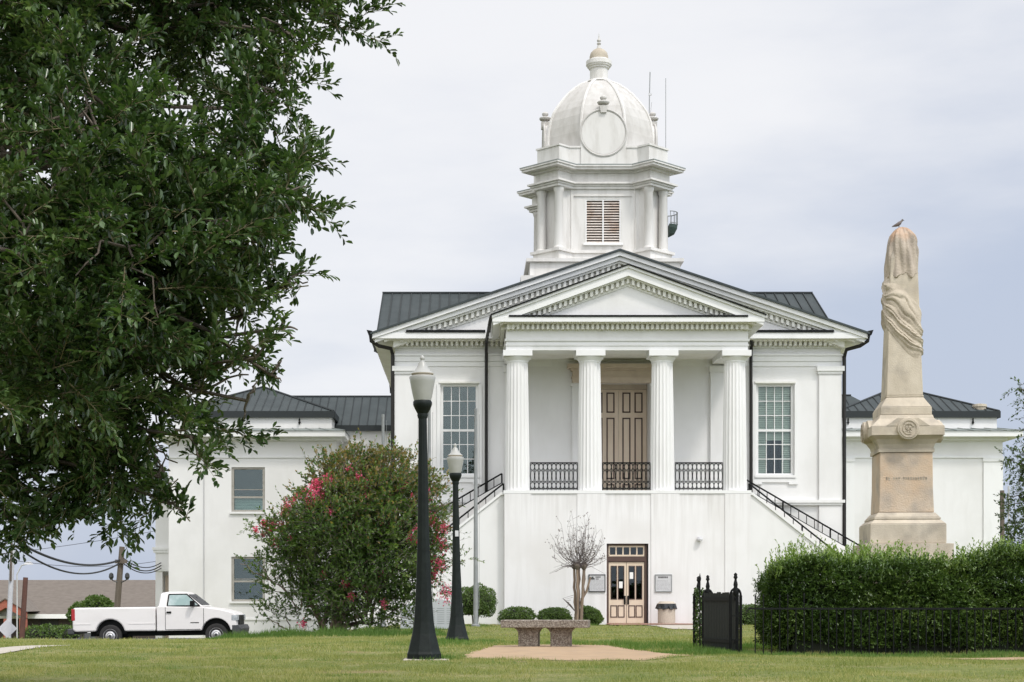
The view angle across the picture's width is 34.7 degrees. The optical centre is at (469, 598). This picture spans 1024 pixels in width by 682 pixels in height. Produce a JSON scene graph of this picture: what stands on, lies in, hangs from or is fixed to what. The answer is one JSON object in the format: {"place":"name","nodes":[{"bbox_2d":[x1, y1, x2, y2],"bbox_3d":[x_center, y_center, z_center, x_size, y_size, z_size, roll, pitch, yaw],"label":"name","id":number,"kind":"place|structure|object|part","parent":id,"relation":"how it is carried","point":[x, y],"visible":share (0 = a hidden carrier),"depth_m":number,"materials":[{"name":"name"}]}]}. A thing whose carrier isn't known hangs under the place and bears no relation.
{"place":"outdoors","nodes":[
{"label":"outdoors","id":0,"kind":"place"},
{"bbox_2d":[0,645,59,652],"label":"concrete walk","id":1,"kind":"structure","parent":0,"point":[9,649],"depth_m":25.96,"materials":[{"name":"white concrete"}]},
{"bbox_2d":[0,580,154,637],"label":"brick house","id":2,"kind":"structure","parent":0,"point":[51,601],"depth_m":123.54,"materials":[{"name":"brown brick"}]},
{"bbox_2d":[40,619,57,627],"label":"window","id":3,"kind":"structure","parent":2,"relation":"in","point":[42,621],"depth_m":120.54,"materials":[{"name":"black glass"}]},
{"bbox_2d":[1,558,154,566],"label":"overhead wire","id":4,"kind":"object","parent":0,"point":[77,566],"visible":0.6,"depth_m":94.60,"materials":[{"name":"grey"}]},
{"bbox_2d":[19,531,152,551],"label":"overhead wire","id":5,"kind":"object","parent":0,"point":[81,543],"visible":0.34,"depth_m":95.63,"materials":[{"name":"grey"}]},
{"bbox_2d":[79,632,94,638],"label":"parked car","id":6,"kind":"object","parent":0,"point":[87,635],"visible":0.02,"depth_m":94.30,"materials":[{"name":"grey metal"}]},
{"bbox_2d":[4,638,203,639],"bbox_3d":[-22.700,1.522,59.250,34.600,0.461,21.500,0,0,0],"label":"parking area","id":7,"kind":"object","parent":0,"point":[136,638],"visible":0.03,"depth_m":64.27,"materials":[{"name":"asphalt"}]},
{"bbox_2d":[19,577,27,638],"bbox_3d":[-15.527,0.557,57.003,0.345,2.609,0.194,0,0,0],"label":"stub pole","id":8,"kind":"object","parent":7,"relation":"on","point":[23,610],"visible":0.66,"depth_m":56.93,"materials":[{"name":"brown wood"}]},
{"bbox_2d":[68,592,248,639],"bbox_3d":[-10.013,0.660,53.200,5.637,1.750,2.380,-1,0,0],"label":"pickup truck","id":9,"kind":"object","parent":7,"relation":"on","point":[179,613],"visible":0.75,"depth_m":52.24,"materials":[{"name":"white paint"}]},
{"bbox_3d":[-9.140,0.044,52.361,0.960,0.340,0.117,-1,0,0],"label":"side window","id":10,"kind":"part","parent":9,"relation":"part of","materials":[{"name":"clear glass"}]},
{"bbox_2d":[0,622,1023,681],"bbox_3d":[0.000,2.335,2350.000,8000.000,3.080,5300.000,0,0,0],"label":"lawn","id":11,"kind":"structure","parent":0,"point":[565,678],"depth_m":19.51,"materials":[{"name":"green plant"}]},
{"bbox_2d":[0,619,16,638],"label":"road sign","id":12,"kind":"object","parent":11,"relation":"on","point":[8,628],"visible":0.78,"depth_m":57.85,"materials":[{"name":"silver metal"}]},
{"bbox_2d":[7,543,14,637],"bbox_3d":[-16.823,-0.089,59.993,0.356,3.906,0.249,0,0,21],"label":"utility pole","id":13,"kind":"object","parent":11,"relation":"on","point":[10,592],"visible":0.51,"depth_m":59.93,"materials":[{"name":"grey metal"}]},
{"bbox_2d":[16,562,33,637],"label":"street light","id":14,"kind":"object","parent":11,"relation":"on","point":[30,563],"visible":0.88,"depth_m":94.97,"materials":[{"name":"grey metal"}]},
{"bbox_2d":[18,624,49,638],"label":"garden shrub","id":15,"kind":"object","parent":11,"relation":"on","point":[36,631],"visible":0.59,"depth_m":106.51,"materials":[{"name":"green plant"}]},
{"bbox_2d":[41,622,60,638],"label":"garden shrub","id":16,"kind":"object","parent":11,"relation":"on","point":[52,632],"visible":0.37,"depth_m":107.58,"materials":[{"name":"green plant"}]},
{"bbox_2d":[49,623,69,633],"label":"garden shrub","id":17,"kind":"object","parent":11,"relation":"on","point":[60,627],"visible":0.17,"depth_m":108.64,"materials":[{"name":"green plant"}]},
{"bbox_2d":[56,624,79,638],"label":"garden shrub","id":18,"kind":"object","parent":11,"relation":"on","point":[63,635],"visible":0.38,"depth_m":106.42,"materials":[{"name":"green plant"}]},
{"bbox_2d":[65,600,83,638],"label":"bush","id":19,"kind":"object","parent":11,"relation":"on","point":[76,604],"visible":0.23,"depth_m":70.21,"materials":[{"name":"green plant"}]},
{"bbox_2d":[79,594,113,637],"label":"bush","id":20,"kind":"object","parent":11,"relation":"on","point":[97,600],"visible":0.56,"depth_m":69.65,"materials":[{"name":"green plant"}]},
{"bbox_2d":[109,546,129,606],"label":"utility pole","id":21,"kind":"object","parent":11,"relation":"on","point":[118,590],"visible":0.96,"depth_m":77.87,"materials":[{"name":"brown wood"}]},
{"bbox_2d":[17,541,119,565],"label":"utility cable","id":22,"kind":"object","parent":21,"relation":"attached to","point":[56,559],"visible":0.91,"depth_m":67.97,"materials":[{"name":"grey plastic"}]},
{"bbox_2d":[19,549,119,573],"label":"utility cable","id":23,"kind":"object","parent":21,"relation":"attached to","point":[39,561],"visible":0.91,"depth_m":67.08,"materials":[{"name":"grey plastic"}]},
{"bbox_2d":[124,558,160,567],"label":"utility cable","id":24,"kind":"object","parent":21,"relation":"attached to","point":[143,567],"visible":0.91,"depth_m":80.67,"materials":[{"name":"grey plastic"}]},
{"bbox_2d":[124,563,160,572],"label":"utility cable","id":25,"kind":"object","parent":21,"relation":"attached to","point":[141,572],"visible":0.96,"depth_m":80.06,"materials":[{"name":"grey plastic"}]},
{"bbox_2d":[126,563,161,570],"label":"utility cable","id":26,"kind":"object","parent":21,"relation":"attached to","point":[146,570],"visible":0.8,"depth_m":81.18,"materials":[{"name":"grey plastic"}]},
{"bbox_2d":[0,0,405,570],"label":"oak tree","id":27,"kind":"object","parent":11,"relation":"on","point":[90,323],"visible":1,"depth_m":10.98,"materials":[{"name":"green plant"}]},
{"bbox_2d":[233,428,484,631],"bbox_3d":[-3.033,-1.616,42.954,5.252,5.776,5.144,0,0,44],"label":"crape myrtle","id":28,"kind":"object","parent":11,"relation":"on","point":[343,525],"visible":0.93,"depth_m":42.23,"materials":[{"name":"green plant"}]},
{"bbox_2d":[381,414,386,626],"bbox_3d":[-2.980,-2.690,56.600,0.320,7.350,0.320,0,0,0],"label":"flagpole","id":29,"kind":"object","parent":11,"relation":"on","point":[383,429],"visible":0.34,"depth_m":56.55,"materials":[{"name":"silver metal"}]},
{"bbox_2d":[428,409,432,598],"bbox_3d":[-1.370,-2.824,56.000,0.320,7.500,0.320,0,0,0],"label":"flagpole","id":30,"kind":"object","parent":11,"relation":"on","point":[429,434],"visible":0.2,"depth_m":55.96,"materials":[{"name":"silver metal"}]},
{"bbox_2d":[400,598,462,628],"bbox_3d":[-1.150,0.461,49.998,1.900,0.950,0.265,0,0,0],"label":"memorial stone","id":31,"kind":"object","parent":11,"relation":"on","point":[441,615],"visible":0.42,"depth_m":49.87,"materials":[{"name":"grey stone"}]},
{"bbox_2d":[446,444,468,640],"bbox_3d":[-0.266,-1.125,32.996,0.444,4.010,0.444,-1,0,-11],"label":"street lamp","id":32,"kind":"object","parent":11,"relation":"on","point":[456,627],"visible":0.96,"depth_m":32.92,"materials":[{"name":"metal"}]},
{"bbox_2d":[471,408,479,626],"bbox_3d":[0.220,-2.776,56.000,0.320,7.450,0.320,0,0,0],"label":"flagpole","id":33,"kind":"object","parent":11,"relation":"on","point":[475,600],"visible":0.93,"depth_m":55.95,"materials":[{"name":"silver metal"}]},
{"bbox_2d":[462,583,497,623],"bbox_3d":[0.190,0.234,57.193,1.594,1.637,1.619,0,0,14],"label":"round bush","id":34,"kind":"object","parent":11,"relation":"on","point":[487,601],"visible":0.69,"depth_m":56.76,"materials":[{"name":"green plant"}]},
{"bbox_2d":[497,606,536,622],"bbox_3d":[1.701,0.643,58.795,1.405,0.800,1.414,0,0,-40],"label":"boxwood shrub","id":35,"kind":"object","parent":11,"relation":"on","point":[520,613],"visible":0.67,"depth_m":58.41,"materials":[{"name":"green plant"}]},
{"bbox_2d":[537,607,572,619],"bbox_3d":[3.047,0.656,58.812,1.352,0.765,1.342,0,0,0],"label":"boxwood shrub","id":36,"kind":"object","parent":11,"relation":"on","point":[555,613],"visible":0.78,"depth_m":58.44,"materials":[{"name":"green plant"}]},
{"bbox_2d":[545,509,604,619],"bbox_3d":[3.790,-1.055,57.449,2.276,4.192,1.400,0,0,0],"label":"bare tree","id":37,"kind":"object","parent":11,"relation":"on","point":[578,602],"visible":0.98,"depth_m":57.28,"materials":[{"name":"beige plant"}]},
{"bbox_2d":[152,36,1023,637],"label":"courthouse","id":38,"kind":"structure","parent":11,"relation":"on","point":[628,386],"depth_m":63.80,"materials":[{"name":"white paint"}]},
{"bbox_2d":[165,575,168,637],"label":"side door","id":39,"kind":"structure","parent":38,"relation":"in","point":[166,576],"depth_m":83.49,"materials":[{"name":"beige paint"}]},
{"bbox_2d":[230,467,264,513],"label":"window","id":40,"kind":"structure","parent":38,"relation":"in","point":[237,511],"depth_m":80.06,"materials":[{"name":"grey wood"}]},
{"bbox_2d":[230,557,264,602],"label":"window","id":41,"kind":"structure","parent":38,"relation":"in","point":[233,600],"depth_m":80.06,"materials":[{"name":"grey wood"}]},
{"bbox_2d":[439,381,479,477],"bbox_3d":[-0.385,-6.585,63.900,1.590,3.750,0.320,0,0,0],"label":"window","id":42,"kind":"structure","parent":38,"relation":"in","point":[464,475],"depth_m":63.94,"materials":[{"name":"white paint"}]},
{"bbox_2d":[588,574,605,591],"bbox_3d":[4.670,-0.570,59.938,0.620,0.640,0.049,0,0,0],"label":"notice board","id":43,"kind":"object","parent":38,"relation":"attached to","point":[597,583],"visible":0.98,"depth_m":59.93,"materials":[{"name":"grey plastic"}]},
{"bbox_2d":[583,199,622,244],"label":"louver window","id":44,"kind":"structure","parent":38,"relation":"in","point":[602,242],"depth_m":70.95,"materials":[{"name":"white paint"}]},
{"bbox_2d":[601,390,617,489],"bbox_3d":[5.355,-6.130,64.970,1.100,4.300,0.100,0,0,0],"label":"balcony door","id":45,"kind":"structure","parent":38,"relation":"in","point":[609,398],"depth_m":64.95,"materials":[{"name":"beige paint"}]},
{"bbox_2d":[609,562,625,622],"bbox_3d":[5.440,-0.222,60.154,0.644,2.235,0.151,0,0,0],"label":"entrance door","id":46,"kind":"structure","parent":38,"relation":"in","point":[617,570],"depth_m":60.17,"materials":[{"name":"beige paint"}]},
{"bbox_2d":[608,546,643,555],"bbox_3d":[5.770,-1.752,60.200,1.320,0.395,0.080,0,0,0],"label":"transom window","id":47,"kind":"structure","parent":38,"relation":"in","point":[612,550],"depth_m":60.20,"materials":[{"name":"beige paint"}]},
{"bbox_2d":[618,390,645,489],"bbox_3d":[6.465,-6.130,64.949,1.100,4.300,0.142,0,0,0],"label":"balcony door","id":48,"kind":"structure","parent":38,"relation":"in","point":[631,403],"depth_m":64.95,"materials":[{"name":"beige paint"}]},
{"bbox_2d":[627,562,643,622],"bbox_3d":[6.100,-0.222,60.154,0.644,2.235,0.151,0,0,0],"label":"entrance door","id":49,"kind":"structure","parent":38,"relation":"in","point":[635,570],"depth_m":60.17,"materials":[{"name":"beige paint"}]},
{"bbox_2d":[648,72,651,115],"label":"antenna","id":50,"kind":"object","parent":38,"relation":"on","point":[649,94],"visible":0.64,"depth_m":73.58,"materials":[{"name":"white metal"}]},
{"bbox_2d":[655,574,671,591],"bbox_3d":[7.100,-0.570,59.938,0.620,0.640,0.049,0,0,0],"label":"notice board","id":51,"kind":"object","parent":38,"relation":"attached to","point":[663,582],"visible":1,"depth_m":59.93,"materials":[{"name":"grey metal"}]},
{"bbox_2d":[665,78,665,147],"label":"antenna","id":52,"kind":"object","parent":38,"relation":"on","point":[665,112],"visible":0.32,"depth_m":72.90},
{"bbox_2d":[668,210,677,236],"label":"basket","id":53,"kind":"object","parent":38,"relation":"attached to","point":[672,228],"visible":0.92,"depth_m":72.60,"materials":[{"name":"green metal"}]},
{"bbox_2d":[755,381,795,477],"bbox_3d":[11.915,-6.585,63.960,1.590,3.750,0.440,0,0,0],"label":"window","id":54,"kind":"structure","parent":38,"relation":"in","point":[766,430],"depth_m":64.14,"materials":[{"name":"white paint"}]},
{"bbox_2d":[579,605,603,624],"bbox_3d":[4.263,0.631,58.581,1.047,0.840,1.094,0,0,30],"label":"boxwood shrub","id":55,"kind":"object","parent":11,"relation":"on","point":[592,614],"visible":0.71,"depth_m":58.30,"materials":[{"name":"green plant"}]},
{"bbox_2d":[693,576,701,644],"bbox_3d":[3.830,0.268,27.400,0.195,1.290,0.080,0,0,-12],"label":"gate post","id":56,"kind":"object","parent":11,"relation":"on","point":[697,586],"visible":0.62,"depth_m":27.37,"materials":[{"name":"black metal"}]},
{"bbox_2d":[692,587,703,645],"bbox_3d":[3.850,0.335,27.400,0.266,1.058,0.323,0,0,0],"label":"ivy","id":57,"kind":"object","parent":56,"relation":"attached to","point":[696,623],"visible":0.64,"depth_m":27.34,"materials":[{"name":"green plant"}]},
{"bbox_2d":[699,575,700,644],"bbox_3d":[3.800,0.245,27.000,0.044,1.340,0.038,0,0,0],"label":"spike rod","id":58,"kind":"object","parent":11,"relation":"on","point":[699,609],"visible":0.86,"depth_m":26.99,"materials":[{"name":"black paint"}]},
{"bbox_2d":[702,575,711,646],"bbox_3d":[3.740,0.273,25.700,0.195,1.290,0.080,0,0,-12],"label":"gate post","id":59,"kind":"object","parent":11,"relation":"on","point":[707,590],"visible":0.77,"depth_m":25.67,"materials":[{"name":"black metal"}]},
{"bbox_2d":[702,591,738,651],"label":"garden gate","id":60,"kind":"structure","parent":11,"relation":"on","point":[716,619],"depth_m":24.76,"materials":[{"name":"black metal"}]},
{"bbox_2d":[729,573,741,651],"bbox_3d":[3.900,0.264,24.000,0.195,1.290,0.080,0,0,0],"label":"gate post","id":61,"kind":"object","parent":11,"relation":"on","point":[735,589],"visible":0.98,"depth_m":23.99,"materials":[{"name":"black metal"}]},
{"bbox_2d":[742,603,758,624],"bbox_3d":[10.078,0.598,58.593,1.496,0.901,1.468,0,0,0],"label":"boxwood shrub","id":62,"kind":"object","parent":11,"relation":"on","point":[746,617],"visible":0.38,"depth_m":58.16,"materials":[{"name":"green plant"}]},
{"bbox_2d":[748,593,1023,655],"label":"iron fence","id":63,"kind":"object","parent":11,"relation":"on","point":[877,608],"visible":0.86,"depth_m":23.54,"materials":[{"name":"black metal"}]},
{"bbox_2d":[748,533,1023,652],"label":"hedge","id":64,"kind":"object","parent":11,"relation":"on","point":[972,579],"visible":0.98,"depth_m":24.29,"materials":[{"name":"green plant"}]},
{"bbox_2d":[843,227,953,582],"bbox_3d":[7.140,-2.562,27.050,1.840,7.145,1.840,0,0,5],"label":"obelisk monument","id":65,"kind":"object","parent":11,"relation":"on","point":[902,432],"visible":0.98,"depth_m":26.65,"materials":[{"name":"stone"}]},
{"bbox_2d":[892,219,903,227],"bbox_3d":[7.075,-6.186,27.029,0.232,0.164,0.083,0,0,-15],"label":"bird","id":66,"kind":"object","parent":65,"relation":"on","point":[898,224],"visible":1,"depth_m":27.00},
{"bbox_2d":[1000,490,1004,582],"bbox_3d":[20.180,-1.578,61.999,0.189,5.041,0.185,0,0,-22],"label":"utility pole","id":67,"kind":"object","parent":11,"relation":"on","point":[1002,521],"visible":0.35,"depth_m":61.93,"materials":[{"name":"brown wood"}]},
{"bbox_2d":[987,376,1023,548],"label":"edge tree","id":68,"kind":"object","parent":11,"relation":"on","point":[1021,498],"visible":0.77,"depth_m":49.98,"materials":[{"name":"green plant"}]},
{"bbox_2d":[1008,486,1009,535],"bbox_3d":[19.750,-1.594,60.000,0.061,5.060,0.070,0,0,0],"label":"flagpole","id":69,"kind":"object","parent":11,"relation":"on","point":[1009,504],"visible":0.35,"depth_m":59.98,"materials":[{"name":"white metal"}]},
{"bbox_2d":[0,0,1023,582],"label":"sky","id":70,"kind":"structure","parent":0,"point":[801,131],"materials":[{"name":"white"}]},
{"bbox_2d":[464,645,689,659],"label":"sandy path","id":71,"kind":"structure","parent":0,"point":[586,652],"depth_m":24.08,"materials":[{"name":"beige sand"}]},
{"bbox_2d":[501,620,589,646],"bbox_3d":[1.298,0.614,27.890,1.480,0.505,0.520,0,0,9],"label":"stone bench","id":72,"kind":"object","parent":71,"relation":"on","point":[530,630],"visible":0.84,"depth_m":27.74,"materials":[{"name":"beige stone"}]},
{"bbox_2d":[610,623,692,624],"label":"brick paving","id":73,"kind":"structure","parent":0,"point":[646,623],"depth_m":58.90,"materials":[{"name":"brick"}]},
{"bbox_2d":[655,601,676,623],"bbox_3d":[7.089,0.495,59.005,0.800,0.800,0.805,0,0,0],"label":"litter bin","id":74,"kind":"object","parent":73,"relation":"on","point":[666,611],"visible":1,"depth_m":58.72,"materials":[{"name":"concrete"}]},
{"bbox_2d":[651,625,698,628],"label":"entrance walk","id":75,"kind":"structure","parent":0,"point":[679,626],"depth_m":53.56,"materials":[{"name":"concrete"}]},
{"bbox_2d":[959,657,1023,659],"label":"garden path","id":76,"kind":"structure","parent":0,"point":[1005,658],"depth_m":22.23,"materials":[{"name":"beige concrete"}]},
{"bbox_3d":[-0.565,0.897,21.600,0.610,0.214,0.560,0,0,0],"label":"concrete pad","id":77,"kind":"object","parent":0,"visible":0},
{"bbox_2d":[407,355,440,658],"bbox_3d":[-0.608,-1.201,21.599,0.444,4.022,0.444,0,0,-4],"label":"street lamp","id":78,"kind":"object","parent":77,"relation":"on","point":[423,642],"visible":0.98,"depth_m":21.52,"materials":[{"name":"black metal"}]}
]}

